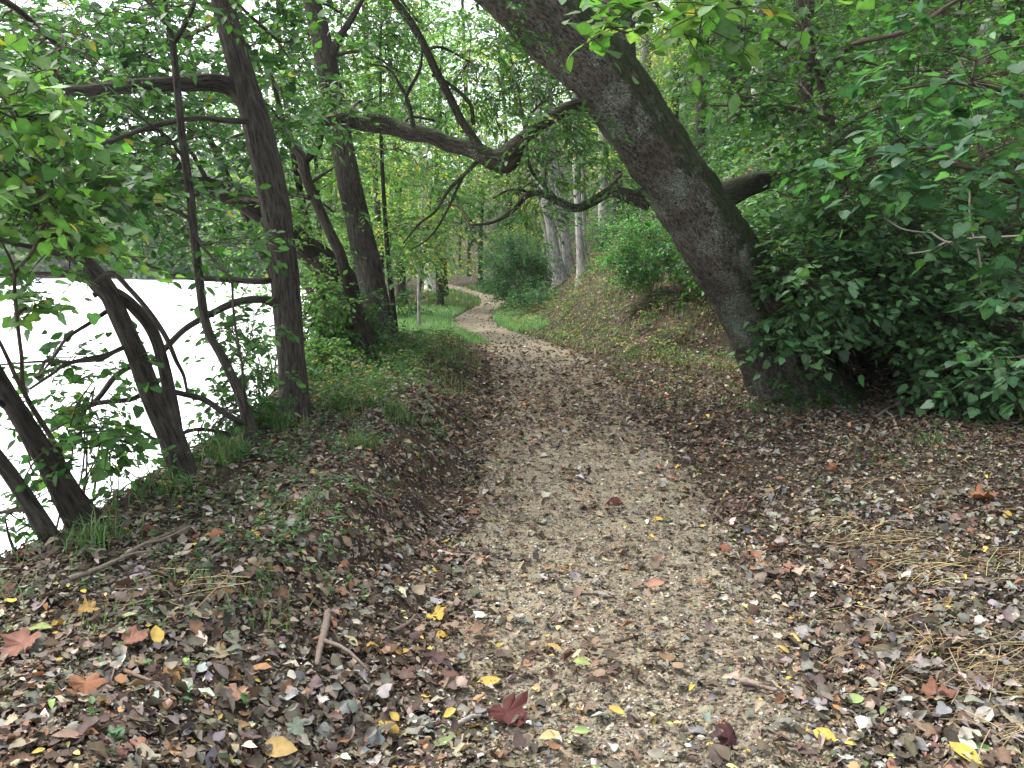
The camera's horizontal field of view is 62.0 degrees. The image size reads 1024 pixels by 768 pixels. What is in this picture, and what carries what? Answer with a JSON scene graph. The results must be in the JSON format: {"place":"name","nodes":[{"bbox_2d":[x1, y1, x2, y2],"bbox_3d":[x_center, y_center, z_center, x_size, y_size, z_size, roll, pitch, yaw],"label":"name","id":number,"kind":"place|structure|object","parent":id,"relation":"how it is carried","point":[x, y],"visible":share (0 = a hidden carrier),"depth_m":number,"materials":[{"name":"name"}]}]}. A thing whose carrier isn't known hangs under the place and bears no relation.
{"place":"outdoors","nodes":[
{"label":"outdoors","id":0,"kind":"place"},
{"bbox_2d":[0,278,315,556],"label":"river water","id":1,"kind":"structure","parent":0,"point":[161,303],"depth_m":29.28,"materials":[{"name":"white liquid"}]},
{"bbox_2d":[18,159,431,279],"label":"bank","id":2,"kind":"structure","parent":0,"point":[67,264],"depth_m":115.88,"materials":[{"name":"green plant"}]},
{"bbox_2d":[0,130,417,279],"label":"wood","id":3,"kind":"object","parent":2,"relation":"on","point":[41,264],"visible":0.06,"depth_m":111.73,"materials":[{"name":"green plant"}]},
{"bbox_2d":[0,0,673,211],"label":"sky","id":4,"kind":"structure","parent":0,"point":[247,5],"materials":[{"name":"white"}]},
{"bbox_2d":[0,195,1000,643],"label":"grass","id":5,"kind":"structure","parent":0,"point":[444,315],"depth_m":6.98,"materials":[{"name":"green plant"}]},
{"bbox_2d":[0,0,1023,767],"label":"ground","id":6,"kind":"structure","parent":0,"point":[450,464],"depth_m":5.20,"materials":[{"name":"soil"}]},
{"bbox_2d":[0,436,95,561],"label":"tree","id":7,"kind":"object","parent":6,"relation":"on","point":[26,502],"visible":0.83,"depth_m":3.83,"materials":[{"name":"brown plant"}]},
{"bbox_2d":[0,0,168,530],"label":"tree","id":8,"kind":"object","parent":6,"relation":"on","point":[70,496],"visible":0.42,"depth_m":4.07,"materials":[{"name":"green plant"}]},
{"bbox_2d":[76,596,97,612],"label":"lobed leaf","id":9,"kind":"object","parent":6,"relation":"on","point":[87,606],"visible":1,"depth_m":3.10,"materials":[{"name":"plant"}]},
{"bbox_2d":[67,672,107,703],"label":"lobed leaf","id":10,"kind":"object","parent":6,"relation":"on","point":[88,684],"visible":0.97,"depth_m":2.56,"materials":[{"name":"orange plant"}]},
{"bbox_2d":[0,32,184,492],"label":"river sapling","id":11,"kind":"object","parent":6,"relation":"on","point":[71,202],"visible":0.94,"depth_m":3.66,"materials":[{"name":"green plant"}]},
{"bbox_2d":[0,5,198,479],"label":"double trunk tree","id":12,"kind":"object","parent":6,"relation":"on","point":[161,406],"visible":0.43,"depth_m":4.65,"materials":[{"name":"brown plant"}]},
{"bbox_2d":[24,361,207,527],"bbox_3d":[-2.085,0.469,4.545,0.843,1.203,0.953,-5,10,-28],"label":"shrub","id":13,"kind":"object","parent":6,"relation":"on","point":[85,404],"visible":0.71,"depth_m":4.37,"materials":[{"name":"green plant"}]},
{"bbox_2d":[66,525,191,580],"bbox_3d":[-1.581,0.702,3.689,0.202,0.098,0.711,2,9,15],"label":"stick","id":14,"kind":"object","parent":6,"relation":"on","point":[111,562],"visible":0.99,"depth_m":3.60,"materials":[{"name":"brown wood"}]},
{"bbox_2d":[119,625,147,644],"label":"lobed leaf","id":15,"kind":"object","parent":6,"relation":"on","point":[135,635],"visible":0.9,"depth_m":2.84,"materials":[{"name":"plant"}]},
{"bbox_2d":[123,668,182,696],"bbox_3d":[-1.101,0.924,2.632,0.223,0.062,0.083,6,11,34],"label":"stick","id":16,"kind":"object","parent":6,"relation":"on","point":[158,684],"visible":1,"depth_m":2.62,"materials":[{"name":"brown wood"}]},
{"bbox_2d":[0,0,316,347],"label":"overhanging tree","id":17,"kind":"object","parent":6,"relation":"on","point":[188,125],"visible":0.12,"depth_m":10.46,"materials":[{"name":"green plant"}]},
{"bbox_2d":[8,22,329,295],"bbox_3d":[-6.150,-3.593,16.111,5.783,6.119,2.759,0,9,0],"label":"overhanging tree","id":18,"kind":"object","parent":6,"relation":"on","point":[238,173],"visible":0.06,"depth_m":16.12,"materials":[{"name":"green plant"}]},
{"bbox_2d":[25,0,314,452],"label":"river sapling","id":19,"kind":"object","parent":6,"relation":"on","point":[163,10],"visible":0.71,"depth_m":5.58,"materials":[{"name":"green plant"}]},
{"bbox_2d":[161,664,185,682],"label":"lobed leaf","id":20,"kind":"object","parent":6,"relation":"on","point":[174,670],"visible":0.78,"depth_m":2.72,"materials":[{"name":"brown plant"}]},
{"bbox_2d":[0,0,362,315],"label":"fallen leaning tree","id":21,"kind":"object","parent":6,"relation":"on","point":[254,215],"visible":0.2,"depth_m":9.78,"materials":[{"name":"green plant"}]},
{"bbox_2d":[0,0,377,431],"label":"grey trunk tree","id":22,"kind":"object","parent":6,"relation":"on","point":[238,85],"visible":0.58,"depth_m":6.49,"materials":[{"name":"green plant"}]},
{"bbox_2d":[223,683,249,700],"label":"lobed leaf","id":23,"kind":"object","parent":6,"relation":"on","point":[236,694],"visible":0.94,"depth_m":2.75,"materials":[{"name":"orange plant"}]},
{"bbox_2d":[186,372,296,470],"bbox_3d":[-1.994,0.301,5.784,0.874,0.740,1.694,0,9,0],"label":"shrub","id":24,"kind":"object","parent":6,"relation":"on","point":[232,404],"visible":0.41,"depth_m":5.88,"materials":[{"name":"green plant"}]},
{"bbox_2d":[263,736,296,756],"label":"oval leaf","id":25,"kind":"object","parent":6,"relation":"on","point":[282,746],"visible":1,"depth_m":2.60,"materials":[{"name":"plant"}]},
{"bbox_2d":[196,0,386,314],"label":"overhanging tree","id":26,"kind":"object","parent":6,"relation":"on","point":[298,185],"visible":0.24,"depth_m":11.81,"materials":[{"name":"green plant"}]},
{"bbox_2d":[182,35,401,390],"bbox_3d":[-3.215,-2.230,12.153,3.165,5.397,2.882,0,9,0],"label":"bank sapling","id":27,"kind":"object","parent":6,"relation":"on","point":[244,246],"visible":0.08,"depth_m":12.19,"materials":[{"name":"green plant"}]},
{"bbox_2d":[217,253,367,397],"bbox_3d":[-2.223,-0.597,8.922,1.478,1.532,2.003,0,9,0],"label":"shrub","id":28,"kind":"object","parent":6,"relation":"on","point":[313,302],"visible":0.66,"depth_m":8.90,"materials":[{"name":"green plant"}]},
{"bbox_2d":[216,67,394,365],"bbox_3d":[-2.398,-1.963,9.969,2.029,3.726,2.126,0,9,0],"label":"forked tree","id":29,"kind":"object","parent":6,"relation":"on","point":[361,326],"visible":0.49,"depth_m":9.33,"materials":[{"name":"green plant"}]},
{"bbox_2d":[199,1,424,311],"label":"bank sapling","id":30,"kind":"object","parent":6,"relation":"on","point":[317,222],"visible":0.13,"depth_m":13.96,"materials":[{"name":"green plant"}]},
{"bbox_2d":[259,24,389,308],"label":"tree","id":31,"kind":"object","parent":6,"relation":"on","point":[330,206],"visible":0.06,"depth_m":41.11,"materials":[{"name":"green plant"}]},
{"bbox_2d":[314,609,369,671],"bbox_3d":[-0.696,0.967,3.208,0.171,0.055,0.510,-4,10,-27],"label":"stick","id":32,"kind":"object","parent":6,"relation":"on","point":[323,639],"visible":0.98,"depth_m":3.16,"materials":[{"name":"brown wood"}]},
{"bbox_2d":[237,0,463,350],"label":"grey trunk tree","id":33,"kind":"object","parent":6,"relation":"on","point":[369,273],"visible":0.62,"depth_m":10.51,"materials":[{"name":"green plant"}]},
{"bbox_2d":[303,278,402,364],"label":"shrub","id":34,"kind":"object","parent":6,"relation":"on","point":[374,320],"visible":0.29,"depth_m":9.55,"materials":[{"name":"green plant"}]},
{"bbox_2d":[285,1,432,273],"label":"tree","id":35,"kind":"object","parent":6,"relation":"on","point":[354,143],"visible":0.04,"depth_m":25.99,"materials":[{"name":"green plant"}]},
{"bbox_2d":[306,4,436,280],"bbox_3d":[-3.343,-5.919,19.345,3.328,9.164,3.393,0,9,0],"label":"tree","id":36,"kind":"object","parent":6,"relation":"on","point":[379,218],"visible":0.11,"depth_m":19.51,"materials":[{"name":"green plant"}]},
{"bbox_2d":[311,0,436,223],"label":"tree","id":37,"kind":"object","parent":6,"relation":"on","point":[371,68],"visible":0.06,"depth_m":36.50,"materials":[{"name":"green plant"}]},
{"bbox_2d":[285,0,493,330],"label":"bank sapling","id":38,"kind":"object","parent":6,"relation":"on","point":[390,274],"visible":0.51,"depth_m":12.49,"materials":[{"name":"green plant"}]},
{"bbox_2d":[351,320,455,375],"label":"shrub","id":39,"kind":"object","parent":6,"relation":"on","point":[408,339],"visible":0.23,"depth_m":10.40,"materials":[{"name":"green plant"}]},
{"bbox_2d":[346,0,474,293],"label":"tree","id":40,"kind":"object","parent":6,"relation":"on","point":[432,284],"visible":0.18,"depth_m":31.68,"materials":[{"name":"green plant"}]},
{"bbox_2d":[324,0,499,303],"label":"tree","id":41,"kind":"object","parent":6,"relation":"on","point":[401,286],"visible":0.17,"depth_m":23.81,"materials":[{"name":"green plant"}]},
{"bbox_2d":[374,145,464,310],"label":"bank sapling","id":42,"kind":"object","parent":6,"relation":"on","point":[432,278],"visible":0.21,"depth_m":20.74,"materials":[{"name":"green plant"}]},
{"bbox_2d":[388,281,451,317],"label":"shrub","id":43,"kind":"object","parent":6,"relation":"on","point":[399,304],"visible":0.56,"depth_m":19.70,"materials":[{"name":"green plant"}]},
{"bbox_2d":[376,4,485,282],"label":"tree","id":44,"kind":"object","parent":6,"relation":"on","point":[430,101],"visible":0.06,"depth_m":42.92,"materials":[{"name":"green plant"}]},
{"bbox_2d":[356,88,510,326],"bbox_3d":[-1.609,-3.249,16.275,3.284,4.758,3.229,0,9,0],"label":"bank sapling","id":45,"kind":"object","parent":6,"relation":"on","point":[421,215],"visible":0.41,"depth_m":16.43,"materials":[{"name":"green plant"}]},
{"bbox_2d":[379,49,491,306],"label":"tree","id":46,"kind":"object","parent":6,"relation":"on","point":[439,287],"visible":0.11,"depth_m":23.61,"materials":[{"name":"green plant"}]},
{"bbox_2d":[427,327,475,358],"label":"weed clump","id":47,"kind":"object","parent":6,"relation":"on","point":[466,346],"visible":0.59,"depth_m":11.81,"materials":[{"name":"green plant"}]},
{"bbox_2d":[414,33,497,297],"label":"tree","id":48,"kind":"object","parent":6,"relation":"on","point":[445,282],"visible":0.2,"depth_m":29.36,"materials":[{"name":"green plant"}]},
{"bbox_2d":[391,0,528,245],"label":"path end tree","id":49,"kind":"object","parent":6,"relation":"on","point":[450,38],"visible":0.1,"depth_m":63.04,"materials":[{"name":"green plant"}]},
{"bbox_2d":[428,111,503,276],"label":"path end tree","id":50,"kind":"object","parent":6,"relation":"on","point":[468,249],"visible":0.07,"depth_m":51.10,"materials":[{"name":"green plant"}]},
{"bbox_2d":[438,130,531,284],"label":"path end tree","id":51,"kind":"object","parent":6,"relation":"on","point":[480,272],"visible":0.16,"depth_m":41.37,"materials":[{"name":"green plant"}]},
{"bbox_2d":[434,17,548,280],"bbox_3d":[-0.828,-11.010,38.176,5.628,13.187,5.595,-6,11,-35],"label":"path end tree","id":52,"kind":"object","parent":6,"relation":"on","point":[509,128],"visible":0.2,"depth_m":38.15,"materials":[{"name":"green plant"}]},
{"bbox_2d":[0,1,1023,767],"bbox_3d":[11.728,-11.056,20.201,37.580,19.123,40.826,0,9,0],"label":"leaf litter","id":53,"kind":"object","parent":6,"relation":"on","point":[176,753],"visible":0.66,"depth_m":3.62,"materials":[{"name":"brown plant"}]},
{"bbox_2d":[0,627,40,657],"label":"lobed leaf","id":54,"kind":"object","parent":53,"relation":"on","point":[17,641],"visible":1,"depth_m":2.82,"materials":[{"name":"plant"}]},
{"bbox_2d":[150,625,164,641],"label":"oval leaf","id":55,"kind":"object","parent":53,"relation":"on","point":[157,633],"visible":1,"depth_m":2.87,"materials":[{"name":"yellow plant"}]},
{"bbox_2d":[813,727,836,740],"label":"oval leaf","id":56,"kind":"object","parent":53,"relation":"on","point":[828,733],"visible":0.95,"depth_m":2.79,"materials":[{"name":"yellow plant"}]},
{"bbox_2d":[949,741,983,766],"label":"oval leaf","id":57,"kind":"object","parent":53,"relation":"on","point":[959,748],"visible":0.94,"depth_m":2.67,"materials":[{"name":"yellow plant"}]},
{"bbox_2d":[973,706,993,723],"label":"oval leaf","id":58,"kind":"object","parent":53,"relation":"on","point":[989,714],"visible":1,"depth_m":2.86,"materials":[{"name":"white plant"}]},
{"bbox_2d":[1,266,1023,753],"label":"ground cover","id":59,"kind":"object","parent":6,"relation":"on","point":[111,734],"visible":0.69,"depth_m":4.61,"materials":[{"name":"green plant"}]},
{"bbox_2d":[467,227,563,315],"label":"shrub","id":60,"kind":"object","parent":6,"relation":"on","point":[530,285],"visible":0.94,"depth_m":22.02,"materials":[{"name":"green plant"}]},
{"bbox_2d":[455,7,593,288],"bbox_3d":[0.273,-6.949,23.970,3.751,8.514,2.903,-3,9,-19],"label":"pale tree","id":61,"kind":"object","parent":6,"relation":"on","point":[560,267],"visible":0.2,"depth_m":24.01,"materials":[{"name":"green plant"}]},
{"bbox_2d":[502,184,556,278],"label":"shrub","id":62,"kind":"object","parent":6,"relation":"on","point":[539,217],"visible":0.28,"depth_m":26.36,"materials":[{"name":"green plant"}]},
{"bbox_2d":[464,11,595,207],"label":"path end tree","id":63,"kind":"object","parent":6,"relation":"on","point":[561,96],"visible":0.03,"depth_m":58.20,"materials":[{"name":"green plant"}]},
{"bbox_2d":[509,66,567,258],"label":"pale tree","id":64,"kind":"object","parent":6,"relation":"on","point":[559,232],"visible":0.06,"depth_m":24.89,"materials":[{"name":"grey plant"}]},
{"bbox_2d":[499,54,583,275],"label":"pale tree","id":65,"kind":"object","parent":6,"relation":"on","point":[568,259],"visible":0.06,"depth_m":24.23,"materials":[{"name":"grey plant"}]},
{"bbox_2d":[230,0,873,407],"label":"leaning tree","id":66,"kind":"object","parent":6,"relation":"on","point":[688,196],"visible":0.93,"depth_m":7.95,"materials":[{"name":"green plant"}]},
{"bbox_2d":[97,468,1023,767],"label":"straw","id":67,"kind":"object","parent":6,"relation":"on","point":[953,654],"visible":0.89,"depth_m":3.44,"materials":[{"name":"beige plant"}]},
{"bbox_2d":[554,96,602,255],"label":"pale tree","id":68,"kind":"object","parent":6,"relation":"on","point":[583,215],"visible":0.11,"depth_m":27.05,"materials":[{"name":"grey plant"}]},
{"bbox_2d":[529,7,654,285],"bbox_3d":[1.896,-5.916,19.892,3.066,7.230,3.070,0,9,0],"label":"pale tree","id":69,"kind":"object","parent":6,"relation":"on","point":[581,261],"visible":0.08,"depth_m":19.95,"materials":[{"name":"grey plant"}]},
{"bbox_2d":[583,222,621,254],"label":"shrub","id":70,"kind":"object","parent":6,"relation":"on","point":[602,238],"visible":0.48,"depth_m":23.05,"materials":[{"name":"green plant"}]},
{"bbox_2d":[579,3,672,228],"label":"hillside tree","id":71,"kind":"object","parent":6,"relation":"on","point":[602,187],"visible":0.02,"depth_m":33.04,"materials":[{"name":"grey plant"}]},
{"bbox_2d":[568,37,685,226],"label":"hillside tree","id":72,"kind":"object","parent":6,"relation":"on","point":[617,183],"visible":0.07,"depth_m":29.05,"materials":[{"name":"green plant"}]},
{"bbox_2d":[585,212,695,302],"bbox_3d":[2.327,-2.177,14.428,1.882,1.635,1.753,7,11,39],"label":"shrub","id":73,"kind":"object","parent":6,"relation":"on","point":[647,256],"visible":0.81,"depth_m":14.26,"materials":[{"name":"green plant"}]},
{"bbox_2d":[595,0,690,217],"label":"hillside tree","id":74,"kind":"object","parent":6,"relation":"on","point":[644,54],"visible":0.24,"depth_m":25.56,"materials":[{"name":"green plant"}]},
{"bbox_2d":[593,0,696,104],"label":"hillside tree","id":75,"kind":"object","parent":6,"relation":"on","point":[656,56],"visible":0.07,"depth_m":53.33,"materials":[{"name":"green plant"}]},
{"bbox_2d":[272,0,1023,438],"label":"undergrowth","id":76,"kind":"object","parent":6,"relation":"on","point":[404,352],"visible":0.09,"depth_m":13.14,"materials":[{"name":"green plant"}]},
{"bbox_2d":[635,0,730,119],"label":"hillside tree","id":77,"kind":"object","parent":6,"relation":"on","point":[675,75],"visible":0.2,"depth_m":31.08,"materials":[{"name":"green plant"}]},
{"bbox_2d":[636,0,761,112],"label":"hillside tree","id":78,"kind":"object","parent":6,"relation":"on","point":[669,32],"visible":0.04,"depth_m":45.28,"materials":[{"name":"green plant"}]},
{"bbox_2d":[673,101,742,155],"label":"undergrowth shrub","id":79,"kind":"object","parent":6,"relation":"on","point":[689,112],"visible":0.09,"depth_m":24.70,"materials":[{"name":"green plant"}]},
{"bbox_2d":[559,0,874,114],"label":"maple sapling","id":80,"kind":"object","parent":6,"relation":"on","point":[683,25],"visible":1,"depth_m":3.58,"materials":[{"name":"green plant"}]},
{"bbox_2d":[646,197,789,315],"bbox_3d":[3.538,-2.063,13.412,2.771,1.982,1.999,0,9,0],"label":"undergrowth shrub","id":81,"kind":"object","parent":6,"relation":"on","point":[683,264],"visible":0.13,"depth_m":13.41,"materials":[{"name":"green plant"}]},
{"bbox_2d":[652,0,794,159],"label":"hillside tree","id":82,"kind":"object","parent":6,"relation":"on","point":[697,107],"visible":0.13,"depth_m":21.12,"materials":[{"name":"green plant"}]},
{"bbox_2d":[680,115,770,174],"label":"undergrowth shrub","id":83,"kind":"object","parent":6,"relation":"on","point":[726,141],"visible":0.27,"depth_m":19.18,"materials":[{"name":"green plant"}]},
{"bbox_2d":[717,723,736,749],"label":"lobed leaf","id":84,"kind":"object","parent":6,"relation":"on","point":[728,732],"visible":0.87,"depth_m":2.77,"materials":[{"name":"red plant"}]},
{"bbox_2d":[668,0,819,161],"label":"hillside tree","id":85,"kind":"object","parent":6,"relation":"on","point":[731,79],"visible":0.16,"depth_m":21.03,"materials":[{"name":"green plant"}]},
{"bbox_2d":[716,130,823,218],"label":"undergrowth shrub","id":86,"kind":"object","parent":6,"relation":"on","point":[749,168],"visible":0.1,"depth_m":14.41,"materials":[{"name":"green plant"}]},
{"bbox_2d":[725,0,847,88],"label":"undergrowth shrub","id":87,"kind":"object","parent":6,"relation":"on","point":[795,42],"visible":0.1,"depth_m":22.55,"materials":[{"name":"green plant"}]},
{"bbox_2d":[747,364,852,409],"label":"shrub","id":88,"kind":"object","parent":6,"relation":"on","point":[817,392],"visible":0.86,"depth_m":8.53,"materials":[{"name":"green plant"}]},
{"bbox_2d":[785,0,861,139],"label":"hillside tree","id":89,"kind":"object","parent":6,"relation":"on","point":[810,91],"visible":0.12,"depth_m":16.22,"materials":[{"name":"green plant"}]},
{"bbox_2d":[754,0,899,94],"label":"undergrowth shrub","id":90,"kind":"object","parent":6,"relation":"on","point":[832,23],"visible":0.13,"depth_m":18.67,"materials":[{"name":"green plant"}]},
{"bbox_2d":[653,0,1023,376],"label":"maple sapling","id":91,"kind":"object","parent":6,"relation":"on","point":[823,103],"visible":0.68,"depth_m":8.20,"materials":[{"name":"green plant"}]},
{"bbox_2d":[727,127,973,388],"bbox_3d":[3.286,-1.172,8.590,2.639,2.848,2.160,-3,9,-16],"label":"shrub","id":92,"kind":"object","parent":6,"relation":"on","point":[819,301],"visible":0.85,"depth_m":8.16,"materials":[{"name":"green plant"}]},
{"bbox_2d":[735,112,1009,300],"bbox_3d":[4.448,-2.060,10.773,3.478,2.684,2.600,3,9,20],"label":"shrub","id":93,"kind":"object","parent":6,"relation":"on","point":[769,197],"visible":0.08,"depth_m":10.61,"materials":[{"name":"green plant"}]},
{"bbox_2d":[819,315,945,398],"bbox_3d":[3.883,-0.344,9.564,2.133,0.892,1.788,0,9,0],"label":"shrub","id":94,"kind":"object","parent":6,"relation":"on","point":[872,344],"visible":0.14,"depth_m":9.00,"materials":[{"name":"plant"}]},
{"bbox_2d":[768,177,1023,394],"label":"shrub","id":95,"kind":"object","parent":6,"relation":"on","point":[906,251],"visible":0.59,"depth_m":8.26,"materials":[{"name":"green plant"}]},
{"bbox_2d":[776,0,1023,416],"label":"maple sapling","id":96,"kind":"object","parent":6,"relation":"on","point":[962,134],"visible":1,"depth_m":4.97,"materials":[{"name":"green plant"}]},
{"bbox_2d":[819,0,1020,78],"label":"undergrowth shrub","id":97,"kind":"object","parent":6,"relation":"on","point":[884,1],"visible":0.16,"depth_m":14.23,"materials":[{"name":"green plant"}]},
{"bbox_2d":[921,675,957,700],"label":"lobed leaf","id":98,"kind":"object","parent":6,"relation":"on","point":[929,687],"visible":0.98,"depth_m":3.01,"materials":[{"name":"orange plant"}]},
{"bbox_2d":[858,166,1023,350],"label":"shrub","id":99,"kind":"object","parent":6,"relation":"on","point":[989,248],"visible":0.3,"depth_m":8.82,"materials":[{"name":"green plant"}]},
{"bbox_2d":[865,258,1023,428],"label":"shrub","id":100,"kind":"object","parent":6,"relation":"on","point":[938,354],"visible":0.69,"depth_m":8.06,"materials":[{"name":"green plant"}]},
{"bbox_2d":[969,483,998,498],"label":"lobed leaf","id":101,"kind":"object","parent":6,"relation":"on","point":[978,492],"visible":0.98,"depth_m":5.38,"materials":[{"name":"orange plant"}]},
{"bbox_2d":[962,353,1023,423],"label":"shrub","id":102,"kind":"object","parent":6,"relation":"on","point":[996,402],"visible":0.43,"depth_m":7.92,"materials":[{"name":"green plant"}]},
{"bbox_2d":[413,275,885,767],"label":"path","id":103,"kind":"structure","parent":0,"point":[561,550],"depth_m":4.07,"materials":[{"name":"beige gravel"}]},
{"bbox_2d":[486,690,527,726],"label":"lobed leaf","id":104,"kind":"object","parent":103,"relation":"on","point":[509,710],"visible":1,"depth_m":2.92,"materials":[{"name":"red plant"}]},
{"bbox_2d":[739,677,777,691],"bbox_3d":[0.898,1.096,3.095,0.143,0.034,0.030,7,11,38],"label":"stick","id":105,"kind":"object","parent":103,"relation":"on","point":[749,682],"visible":1,"depth_m":3.10,"materials":[{"name":"brown wood"}]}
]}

